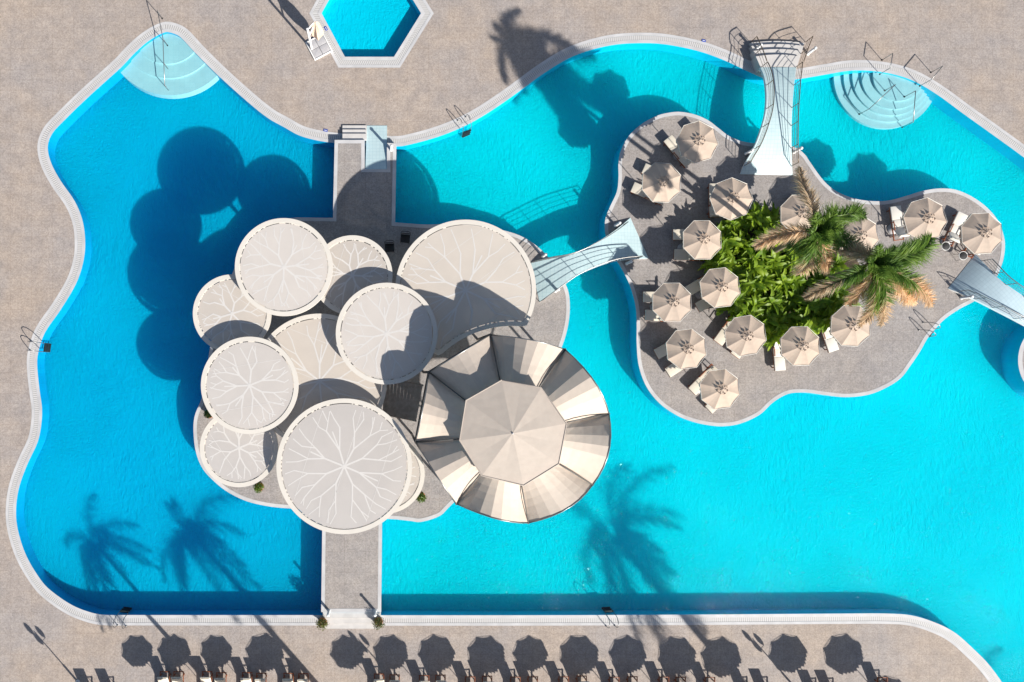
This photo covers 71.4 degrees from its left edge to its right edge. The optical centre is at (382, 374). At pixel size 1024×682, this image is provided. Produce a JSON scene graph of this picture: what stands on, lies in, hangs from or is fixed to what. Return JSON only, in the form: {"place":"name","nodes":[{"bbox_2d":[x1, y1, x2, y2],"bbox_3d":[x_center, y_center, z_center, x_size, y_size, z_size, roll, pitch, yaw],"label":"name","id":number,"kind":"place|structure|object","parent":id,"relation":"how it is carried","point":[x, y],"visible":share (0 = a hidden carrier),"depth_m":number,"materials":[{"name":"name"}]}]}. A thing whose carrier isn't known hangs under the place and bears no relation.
{"place":"outdoors","nodes":[
{"label":"outdoors","id":0,"kind":"place"},
{"bbox_2d":[8,70,336,622],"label":"pool floor","id":1,"kind":"structure","parent":0,"point":[130,502],"depth_m":40.87,"materials":[{"name":"tile"}]},
{"bbox_2d":[121,62,218,98],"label":"pool steps","id":2,"kind":"structure","parent":1,"relation":"on","point":[204,77],"depth_m":40.34,"materials":[{"name":"tile"}]},
{"bbox_2d":[131,51,204,78],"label":"pool steps","id":3,"kind":"structure","parent":2,"relation":"on","point":[194,62],"depth_m":40.26,"materials":[{"name":"tile"}]},
{"bbox_2d":[140,24,193,63],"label":"pool steps","id":4,"kind":"structure","parent":3,"relation":"on","point":[177,49],"depth_m":40.18,"materials":[{"name":"tile"}]},
{"bbox_2d":[16,32,334,614],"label":"pool wall","id":5,"kind":"structure","parent":0,"point":[80,110],"depth_m":40.41,"materials":[{"name":"tile"}]},
{"bbox_2d":[321,0,418,56],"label":"pool floor","id":6,"kind":"structure","parent":0,"point":[370,28],"depth_m":40.55,"materials":[{"name":"tile"}]},
{"bbox_2d":[322,0,420,15],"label":"pool wall","id":7,"kind":"structure","parent":0,"point":[411,1],"depth_m":40.28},
{"bbox_2d":[318,0,424,59],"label":"coping","id":8,"kind":"object","parent":7,"relation":"on","point":[402,46],"visible":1,"depth_m":39.99,"materials":[{"name":"stone"}]},
{"bbox_2d":[197,143,565,608],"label":"pavilion island","id":9,"kind":"structure","parent":0,"point":[364,204],"depth_m":39.64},
{"bbox_2d":[193,274,271,351],"bbox_3d":[-7.864,-3.150,37.950,4.079,3.380,4.079,0,90,0],"label":"membrane canopy","id":10,"kind":"object","parent":9,"relation":"on","point":[225,310],"visible":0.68,"depth_m":36.29,"materials":[{"name":"fabric"}]},
{"bbox_2d":[200,415,278,486],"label":"membrane canopy","id":11,"kind":"object","parent":9,"relation":"on","point":[238,459],"visible":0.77,"depth_m":36.31,"materials":[{"name":"fabric"}]},
{"bbox_2d":[201,337,298,433],"bbox_3d":[-6.812,0.578,37.600,4.978,4.080,4.978,0,90,0],"label":"membrane canopy","id":12,"kind":"object","parent":9,"relation":"on","point":[248,385],"visible":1,"depth_m":35.59,"materials":[{"name":"fabric"}]},
{"bbox_2d":[235,218,332,315],"bbox_3d":[-5.070,-5.470,37.610,5.004,4.060,5.003,0,90,0],"label":"membrane canopy","id":13,"kind":"object","parent":9,"relation":"on","point":[282,267],"visible":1,"depth_m":35.61,"materials":[{"name":"fabric"}]},
{"bbox_2d":[263,314,386,436],"bbox_3d":[-3.317,0.363,37.995,7.043,3.290,7.043,0,90,0],"label":"membrane canopy","id":14,"kind":"object","parent":9,"relation":"on","point":[325,372],"visible":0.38,"depth_m":36.38,"materials":[{"name":"fabric"}]},
{"bbox_2d":[276,398,411,533],"bbox_3d":[-1.977,4.710,37.595,6.932,4.090,6.932,0,90,0],"label":"membrane canopy","id":15,"kind":"object","parent":9,"relation":"on","point":[345,468],"visible":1,"depth_m":35.58,"materials":[{"name":"fabric"}]},
{"bbox_2d":[318,235,392,312],"bbox_3d":[-1.589,-5.153,37.980,4.177,3.320,4.177,0,90,0],"label":"membrane canopy","id":16,"kind":"object","parent":9,"relation":"on","point":[359,264],"visible":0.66,"depth_m":36.35,"materials":[{"name":"fabric"}]},
{"bbox_2d":[336,283,437,384],"bbox_3d":[0.189,-2.069,37.620,5.206,4.040,5.206,0,90,0],"label":"membrane canopy","id":17,"kind":"object","parent":9,"relation":"on","point":[384,333],"visible":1,"depth_m":35.63,"materials":[{"name":"fabric"}]},
{"bbox_2d":[383,379,423,421],"bbox_3d":[0.881,1.345,38.370,2.273,2.540,2.032,11,90,0],"label":"slatted pergola","id":18,"kind":"object","parent":9,"relation":"on","point":[400,405],"visible":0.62,"depth_m":37.10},
{"bbox_2d":[392,437,424,512],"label":"membrane canopy","id":19,"kind":"object","parent":9,"relation":"on","point":[413,485],"visible":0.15,"depth_m":36.29,"materials":[{"name":"fabric"}]},
{"bbox_2d":[396,220,535,354],"bbox_3d":[4.164,-4.811,37.970,7.351,3.340,6.439,-19,90,0],"label":"membrane canopy","id":20,"kind":"object","parent":9,"relation":"on","point":[462,276],"visible":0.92,"depth_m":36.33,"materials":[{"name":"fabric"}]},
{"bbox_2d":[411,333,610,523],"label":"octagonal pavilion","id":21,"kind":"structure","parent":9,"relation":"on","point":[511,429],"depth_m":33.76,"materials":[{"name":"fabric"}]},
{"bbox_2d":[0,0,1023,681],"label":"pool deck","id":22,"kind":"structure","parent":0,"point":[462,58],"depth_m":40.00,"materials":[{"name":"stone"}]},
{"bbox_2d":[305,21,331,59],"bbox_3d":[-3.675,-18.775,38.820,1.160,2.360,1.160,-28,90,0],"label":"chair","id":23,"kind":"object","parent":22,"relation":"on","point":[320,45],"visible":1,"depth_m":39.91,"materials":[{"name":"white paint"}]},
{"bbox_2d":[326,623,380,628],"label":"causeway steps","id":24,"kind":"structure","parent":22,"relation":"on","point":[350,625],"depth_m":39.91,"materials":[{"name":"white stone"}]},
{"bbox_2d":[313,0,429,64],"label":"gutter grating","id":25,"kind":"object","parent":22,"relation":"in","point":[397,61],"visible":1,"depth_m":40.01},
{"bbox_2d":[309,0,433,67],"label":"coping","id":26,"kind":"object","parent":22,"relation":"on","point":[381,66],"visible":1,"depth_m":39.99,"materials":[{"name":"stone"}]},
{"bbox_2d":[365,126,386,168],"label":"causeway ramp","id":27,"kind":"structure","parent":22,"relation":"on","point":[376,149],"depth_m":39.80,"materials":[{"name":"blue tile"}]},
{"bbox_2d":[9,25,1023,681],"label":"gutter grating","id":28,"kind":"object","parent":22,"relation":"in","point":[407,139],"visible":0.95,"depth_m":40.01,"materials":[{"name":"plastic"}]},
{"bbox_2d":[325,618,373,622],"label":"causeway steps","id":29,"kind":"structure","parent":28,"relation":"on","point":[350,620],"depth_m":39.82,"materials":[{"name":"white stone"}]},
{"bbox_2d":[342,134,366,140],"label":"causeway steps","id":30,"kind":"structure","parent":28,"relation":"on","point":[354,136],"depth_m":39.73,"materials":[{"name":"white stone"}]},
{"bbox_2d":[740,41,803,174],"bbox_3d":[22.221,-15.173,39.134,3.107,1.771,7.904,5,90,0],"label":"footbridge","id":31,"kind":"object","parent":22,"relation":"on","point":[771,154],"visible":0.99,"depth_m":39.21,"materials":[{"name":"white concrete"}]},
{"bbox_2d":[365,8,1023,681],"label":"pool floor","id":32,"kind":"structure","parent":0,"point":[905,492],"depth_m":40.78,"materials":[{"name":"tile"}]},
{"bbox_2d":[598,115,996,423],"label":"island wall","id":33,"kind":"structure","parent":32,"relation":"on","point":[618,270],"depth_m":40.18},
{"bbox_2d":[605,112,1004,425],"bbox_3d":[24.011,-5.978,39.630,22.780,0.004,17.903,0,90,0],"label":"island coping","id":34,"kind":"object","parent":33,"relation":"on","point":[833,191],"visible":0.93,"depth_m":39.63,"materials":[{"name":"stone"}]},
{"bbox_2d":[832,76,931,128],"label":"pool steps","id":35,"kind":"structure","parent":32,"relation":"on","point":[850,110],"depth_m":40.62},
{"bbox_2d":[842,74,928,122],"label":"pool steps","id":36,"kind":"structure","parent":35,"relation":"on","point":[858,105],"depth_m":40.50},
{"bbox_2d":[851,73,930,115],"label":"pool steps","id":37,"kind":"structure","parent":35,"relation":"on","point":[864,100],"depth_m":40.38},
{"bbox_2d":[860,63,923,109],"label":"pool steps","id":38,"kind":"structure","parent":35,"relation":"on","point":[871,93],"depth_m":40.26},
{"bbox_2d":[872,64,923,101],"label":"pool steps","id":39,"kind":"structure","parent":35,"relation":"on","point":[899,90],"depth_m":40.13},
{"bbox_2d":[1000,325,1023,397],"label":"island wall","id":40,"kind":"structure","parent":32,"relation":"on","point":[1009,360],"depth_m":40.26,"materials":[{"name":"tile"}]},
{"bbox_2d":[1018,340,1023,380],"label":"island coping","id":41,"kind":"object","parent":40,"relation":"on","point":[1020,362],"visible":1,"depth_m":39.63,"materials":[{"name":"stone"}]},
{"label":"island wall","id":42,"kind":"structure","parent":32,"relation":"on","visible":0},
{"bbox_2d":[193,140,569,611],"bbox_3d":[-1.571,-0.015,39.630,18.636,0.004,24.042,37,90,0],"label":"island coping","id":43,"kind":"object","parent":42,"relation":"on","point":[451,502],"visible":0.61,"depth_m":39.63,"materials":[{"name":"stone"}]},
{"bbox_2d":[365,43,1023,673],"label":"pool wall","id":44,"kind":"structure","parent":0,"point":[979,131],"depth_m":40.37,"materials":[{"name":"tile"}]},
{"bbox_2d":[6,22,1023,681],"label":"coping","id":45,"kind":"object","parent":44,"relation":"on","point":[249,101],"visible":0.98,"depth_m":39.99,"materials":[{"name":"stone"}]},
{"bbox_2d":[323,612,380,617],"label":"causeway steps","id":46,"kind":"structure","parent":45,"relation":"on","point":[352,614],"depth_m":39.73,"materials":[{"name":"white stone"}]},
{"bbox_2d":[608,115,1000,422],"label":"parasol island","id":47,"kind":"structure","parent":0,"point":[879,357],"depth_m":39.64,"materials":[{"name":"stone"}]},
{"bbox_2d":[531,218,648,301],"bbox_3d":[11.547,-6.367,39.017,6.696,1.526,2.546,-24,90,0],"label":"footbridge","id":48,"kind":"object","parent":47,"relation":"on","point":[620,243],"visible":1,"depth_m":39.19,"materials":[{"name":"white tile"}]},
{"bbox_2d":[630,182,662,204],"bbox_3d":[14.967,-10.191,39.383,1.940,0.515,0.690,24,90,0],"label":"sun lounger","id":49,"kind":"object","parent":47,"relation":"on","point":[636,188],"visible":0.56,"depth_m":39.27,"materials":[{"name":"white wood"}]},
{"bbox_2d":[644,310,662,321],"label":"sun lounger","id":50,"kind":"object","parent":47,"relation":"on","point":[650,315],"visible":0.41,"depth_m":39.27,"materials":[{"name":"fabric"}]},
{"bbox_2d":[641,163,680,202],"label":"parasol","id":51,"kind":"object","parent":47,"relation":"on","point":[661,182],"visible":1,"depth_m":37.32,"materials":[{"name":"fabric"}]},
{"bbox_2d":[650,283,690,321],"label":"parasol","id":52,"kind":"object","parent":47,"relation":"on","point":[671,303],"visible":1,"depth_m":37.31,"materials":[{"name":"fabric"}]},
{"bbox_2d":[664,363,684,376],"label":"sun lounger","id":53,"kind":"object","parent":47,"relation":"on","point":[672,369],"visible":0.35,"depth_m":39.27,"materials":[{"name":"white wood"}]},
{"bbox_2d":[663,135,691,167],"bbox_3d":[16.674,-12.578,39.383,0.690,0.515,1.940,-39,90,0],"label":"sun lounger","id":54,"kind":"object","parent":47,"relation":"on","point":[669,142],"visible":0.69,"depth_m":39.27,"materials":[{"name":"white wood"}]},
{"bbox_2d":[665,329,706,368],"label":"parasol","id":55,"kind":"object","parent":47,"relation":"on","point":[685,348],"visible":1,"depth_m":37.30,"materials":[{"name":"fabric"}]},
{"bbox_2d":[673,249,705,261],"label":"sun lounger","id":56,"kind":"object","parent":47,"relation":"on","point":[680,254],"visible":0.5,"depth_m":39.27,"materials":[{"name":"fabric"}]},
{"bbox_2d":[684,275,703,294],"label":"sun lounger","id":57,"kind":"object","parent":47,"relation":"on","point":[692,288],"visible":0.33,"depth_m":39.27,"materials":[{"name":"fabric"}]},
{"bbox_2d":[673,121,717,162],"bbox_3d":[16.841,-12.463,38.321,2.135,2.639,2.134,-18,91,-1],"label":"parasol","id":58,"kind":"object","parent":47,"relation":"on","point":[696,141],"visible":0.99,"depth_m":37.28,"materials":[{"name":"beige fabric"}]},
{"bbox_2d":[677,220,721,258],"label":"parasol","id":59,"kind":"object","parent":47,"relation":"on","point":[701,239],"visible":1,"depth_m":37.31,"materials":[{"name":"fabric"}]},
{"bbox_2d":[688,363,717,394],"bbox_3d":[18.118,0.295,39.239,0.690,0.802,1.940,44,90,0],"label":"sun lounger","id":60,"kind":"object","parent":47,"relation":"on","point":[693,387],"visible":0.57,"depth_m":39.27,"materials":[{"name":"fabric"}]},
{"bbox_2d":[707,183,720,217],"bbox_3d":[18.712,-9.798,39.383,0.690,0.515,1.940,0,90,0],"label":"sun lounger","id":61,"kind":"object","parent":47,"relation":"on","point":[711,213],"visible":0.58,"depth_m":39.27,"materials":[{"name":"fabric"}]},
{"bbox_2d":[697,252,731,272],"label":"banana plant","id":62,"kind":"object","parent":47,"relation":"on","point":[721,263],"visible":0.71,"depth_m":38.16,"materials":[{"name":"green plant"}]},
{"bbox_2d":[695,267,739,307],"bbox_3d":[18.084,-4.601,38.334,2.115,2.614,2.114,-7,88,-1],"label":"parasol","id":63,"kind":"object","parent":47,"relation":"on","point":[719,288],"visible":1,"depth_m":37.30,"materials":[{"name":"fabric"}]},
{"bbox_2d":[699,369,739,409],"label":"parasol","id":64,"kind":"object","parent":47,"relation":"on","point":[718,388],"visible":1,"depth_m":37.30,"materials":[{"name":"fabric"}]},
{"bbox_2d":[713,315,733,345],"bbox_3d":[19.466,-2.554,39.239,0.690,0.802,1.940,36,90,0],"label":"sun lounger","id":65,"kind":"object","parent":47,"relation":"on","point":[719,338],"visible":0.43,"depth_m":39.27,"materials":[{"name":"fabric"}]},
{"bbox_2d":[712,232,740,256],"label":"banana plant","id":66,"kind":"object","parent":47,"relation":"on","point":[727,242],"visible":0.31,"depth_m":38.03,"materials":[{"name":"green plant"}]},
{"bbox_2d":[704,256,748,282],"bbox_3d":[19.239,-5.563,38.749,2.160,1.789,2.170,43,90,0],"label":"banana plant","id":67,"kind":"object","parent":47,"relation":"on","point":[735,269],"visible":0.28,"depth_m":38.38,"materials":[{"name":"green plant"}]},
{"bbox_2d":[709,177,752,219],"bbox_3d":[18.731,-9.398,38.318,2.141,2.646,2.140,-21,89,2],"label":"parasol","id":68,"kind":"object","parent":47,"relation":"on","point":[731,198],"visible":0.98,"depth_m":37.27,"materials":[{"name":"fabric"}]},
{"bbox_2d":[716,292,752,318],"bbox_3d":[19.370,-3.797,38.670,2.041,1.947,1.687,29,90,0],"label":"banana plant","id":69,"kind":"object","parent":47,"relation":"on","point":[736,306],"visible":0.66,"depth_m":38.14,"materials":[{"name":"green plant"}]},
{"bbox_2d":[724,315,766,355],"bbox_3d":[19.500,-2.116,38.333,2.121,2.621,2.120,-10,93,3],"label":"parasol","id":70,"kind":"object","parent":47,"relation":"on","point":[745,335],"visible":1,"depth_m":37.30,"materials":[{"name":"fabric"}]},
{"bbox_2d":[734,291,766,317],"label":"banana plant","id":71,"kind":"object","parent":47,"relation":"on","point":[755,303],"visible":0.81,"depth_m":38.16,"materials":[{"name":"green plant"}]},
{"bbox_2d":[733,270,767,297],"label":"banana plant","id":72,"kind":"object","parent":47,"relation":"on","point":[747,284],"visible":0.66,"depth_m":37.97,"materials":[{"name":"green plant"}]},
{"bbox_2d":[757,307,780,331],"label":"banana plant","id":73,"kind":"object","parent":47,"relation":"on","point":[765,319],"visible":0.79,"depth_m":38.24,"materials":[{"name":"green plant"}]},
{"bbox_2d":[762,325,785,350],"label":"banana plant","id":74,"kind":"object","parent":47,"relation":"on","point":[772,339],"visible":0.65,"depth_m":38.49,"materials":[{"name":"green plant"}]},
{"bbox_2d":[772,342,785,370],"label":"sun lounger","id":75,"kind":"object","parent":47,"relation":"on","point":[779,361],"visible":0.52,"depth_m":39.27,"materials":[{"name":"white wood"}]},
{"bbox_2d":[724,208,858,312],"bbox_3d":[23.174,-5.853,39.626,8.257,0.001,7.177,0,90,0],"label":"planting bed","id":76,"kind":"object","parent":47,"relation":"on","point":[849,265],"depth_m":39.63,"materials":[{"name":"soil"}]},
{"bbox_2d":[698,240,736,266],"bbox_3d":[18.693,-6.724,38.738,2.198,1.812,2.187,15,90,0],"label":"banana plant","id":77,"kind":"object","parent":76,"relation":"on","point":[730,252],"visible":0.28,"depth_m":38.38,"materials":[{"name":"green plant"}]},
{"bbox_2d":[718,214,748,234],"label":"banana plant","id":78,"kind":"object","parent":76,"relation":"on","point":[731,225],"visible":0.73,"depth_m":38.34,"materials":[{"name":"green plant"}]},
{"bbox_2d":[727,230,758,258],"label":"banana plant","id":79,"kind":"object","parent":76,"relation":"on","point":[744,244],"visible":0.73,"depth_m":38.20,"materials":[{"name":"green plant"}]},
{"bbox_2d":[735,247,765,278],"bbox_3d":[20.298,-6.081,38.681,1.619,1.924,2.259,-11,90,0],"label":"banana plant","id":80,"kind":"object","parent":76,"relation":"on","point":[755,264],"visible":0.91,"depth_m":38.21,"materials":[{"name":"green plant"}]},
{"bbox_2d":[738,200,773,230],"bbox_3d":[20.571,-8.532,38.650,1.761,1.986,2.060,37,90,0],"label":"banana plant","id":81,"kind":"object","parent":76,"relation":"on","point":[757,215],"visible":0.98,"depth_m":38.05,"materials":[{"name":"green plant"}]},
{"bbox_2d":[741,223,779,260],"bbox_3d":[20.669,-7.346,38.583,1.880,2.120,2.199,14,90,0],"label":"banana plant","id":82,"kind":"object","parent":76,"relation":"on","point":[758,236],"visible":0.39,"depth_m":37.97,"materials":[{"name":"green plant"}]},
{"bbox_2d":[751,268,775,294],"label":"banana plant","id":83,"kind":"object","parent":76,"relation":"on","point":[766,280],"visible":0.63,"depth_m":38.21,"materials":[{"name":"green plant"}]},
{"bbox_2d":[760,202,780,230],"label":"banana plant","id":84,"kind":"object","parent":76,"relation":"on","point":[775,220],"visible":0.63,"depth_m":38.10,"materials":[{"name":"green plant"}]},
{"bbox_2d":[761,287,786,314],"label":"banana plant","id":85,"kind":"object","parent":76,"relation":"on","point":[773,301],"visible":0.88,"depth_m":38.29,"materials":[{"name":"green plant"}]},
{"bbox_2d":[759,249,790,279],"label":"banana plant","id":86,"kind":"object","parent":76,"relation":"on","point":[774,262],"visible":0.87,"depth_m":38.11,"materials":[{"name":"green plant"}]},
{"bbox_2d":[767,268,794,297],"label":"banana plant","id":87,"kind":"object","parent":76,"relation":"on","point":[784,278],"visible":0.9,"depth_m":38.26,"materials":[{"name":"green plant"}]},
{"bbox_2d":[768,309,796,336],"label":"banana plant","id":88,"kind":"object","parent":76,"relation":"on","point":[784,320],"visible":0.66,"depth_m":38.40,"materials":[{"name":"green plant"}]},
{"bbox_2d":[775,284,804,312],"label":"banana plant","id":89,"kind":"object","parent":76,"relation":"on","point":[790,303],"visible":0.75,"depth_m":38.52,"materials":[{"name":"green plant"}]},
{"bbox_2d":[777,266,814,294],"bbox_3d":[22.942,-5.059,38.793,2.054,1.702,2.064,-26,90,0],"label":"banana plant","id":90,"kind":"object","parent":76,"relation":"on","point":[800,280],"visible":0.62,"depth_m":38.39,"materials":[{"name":"green plant"}]},
{"bbox_2d":[790,306,817,334],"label":"banana plant","id":91,"kind":"object","parent":76,"relation":"on","point":[801,318],"visible":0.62,"depth_m":38.17,"materials":[{"name":"green plant"}]},
{"bbox_2d":[791,315,821,333],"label":"banana plant","id":92,"kind":"object","parent":76,"relation":"on","point":[811,324],"visible":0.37,"depth_m":37.99,"materials":[{"name":"green plant"}]},
{"bbox_2d":[752,166,868,276],"bbox_3d":[19.210,-6.117,34.335,5.120,10.708,4.233,30,90,0],"label":"palm tree","id":93,"kind":"object","parent":76,"relation":"on","point":[827,232],"visible":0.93,"depth_m":29.89,"materials":[{"name":"plant"}]},
{"bbox_2d":[794,287,834,316],"bbox_3d":[23.544,-3.958,38.652,2.328,1.983,1.668,-31,90,0],"label":"banana plant","id":94,"kind":"object","parent":76,"relation":"on","point":[807,306],"visible":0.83,"depth_m":38.05,"materials":[{"name":"green plant"}]},
{"bbox_2d":[805,271,834,297],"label":"banana plant","id":95,"kind":"object","parent":76,"relation":"on","point":[813,279],"visible":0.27,"depth_m":38.38,"materials":[{"name":"green plant"}]},
{"bbox_2d":[810,304,837,332],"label":"banana plant","id":96,"kind":"object","parent":76,"relation":"on","point":[825,320],"visible":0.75,"depth_m":38.06,"materials":[{"name":"green plant"}]},
{"bbox_2d":[811,291,845,316],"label":"banana plant","id":97,"kind":"object","parent":76,"relation":"on","point":[833,305],"visible":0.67,"depth_m":37.98,"materials":[{"name":"green plant"}]},
{"bbox_2d":[820,251,849,275],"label":"banana plant","id":98,"kind":"object","parent":76,"relation":"on","point":[838,264],"visible":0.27,"depth_m":38.41,"materials":[{"name":"green plant"}]},
{"bbox_2d":[803,231,941,328],"bbox_3d":[21.861,-4.119,34.192,6.888,11.018,4.233,0,90,0],"label":"palm tree","id":99,"kind":"object","parent":76,"relation":"on","point":[886,273],"visible":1,"depth_m":29.66,"materials":[{"name":"plant"}]},
{"bbox_2d":[771,326,819,365],"bbox_3d":[22.395,-1.475,38.340,2.104,2.601,2.103,-1,88,-1],"label":"parasol","id":100,"kind":"object","parent":47,"relation":"on","point":[799,346],"visible":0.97,"depth_m":37.31,"materials":[{"name":"fabric"}]},
{"bbox_2d":[779,195,819,233],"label":"parasol","id":101,"kind":"object","parent":47,"relation":"on","point":[792,210],"visible":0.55,"depth_m":37.29,"materials":[{"name":"fabric"}]},
{"bbox_2d":[820,325,838,352],"bbox_3d":[25.138,-2.210,39.263,0.690,0.753,1.940,-19,90,0],"label":"sun lounger","id":102,"kind":"object","parent":47,"relation":"on","point":[830,342],"visible":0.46,"depth_m":39.27,"materials":[{"name":"fabric"}]},
{"bbox_2d":[817,305,870,346],"bbox_3d":[25.047,-2.607,38.293,2.181,2.695,2.180,3,91,-2],"label":"parasol","id":103,"kind":"object","parent":47,"relation":"on","point":[845,330],"visible":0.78,"depth_m":37.23,"materials":[{"name":"fabric"}]},
{"bbox_2d":[831,218,878,249],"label":"parasol","id":104,"kind":"object","parent":47,"relation":"on","point":[867,230],"visible":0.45,"depth_m":37.24,"materials":[{"name":"fabric"}]},
{"bbox_2d":[886,205,909,240],"bbox_3d":[29.045,-8.521,39.263,0.690,0.753,1.940,-8,90,0],"label":"sun lounger","id":105,"kind":"object","parent":47,"relation":"on","point":[895,212],"visible":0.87,"depth_m":39.27,"materials":[{"name":"fabric"}]},
{"bbox_2d":[887,197,946,239],"bbox_3d":[29.023,-8.271,38.270,2.217,2.740,2.216,-16,90,0],"label":"parasol","id":106,"kind":"object","parent":47,"relation":"on","point":[922,216],"visible":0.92,"depth_m":37.19,"materials":[{"name":"fabric"}]},
{"bbox_2d":[941,211,967,246],"bbox_3d":[32.328,-8.202,39.263,0.690,0.753,1.940,26,90,0],"label":"sun lounger","id":107,"kind":"object","parent":47,"relation":"on","point":[959,219],"visible":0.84,"depth_m":39.27,"materials":[{"name":"white wood"}]},
{"bbox_2d":[940,213,1001,253],"bbox_3d":[32.059,-7.533,38.285,2.192,2.709,2.191,-3,90,-1],"label":"parasol","id":108,"kind":"object","parent":47,"relation":"on","point":[980,233],"visible":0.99,"depth_m":37.22,"materials":[{"name":"fabric"}]},
{"bbox_2d":[948,254,1023,325],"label":"footbridge","id":109,"kind":"object","parent":47,"relation":"on","point":[981,281],"visible":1,"depth_m":39.11,"materials":[{"name":"grey tile"}]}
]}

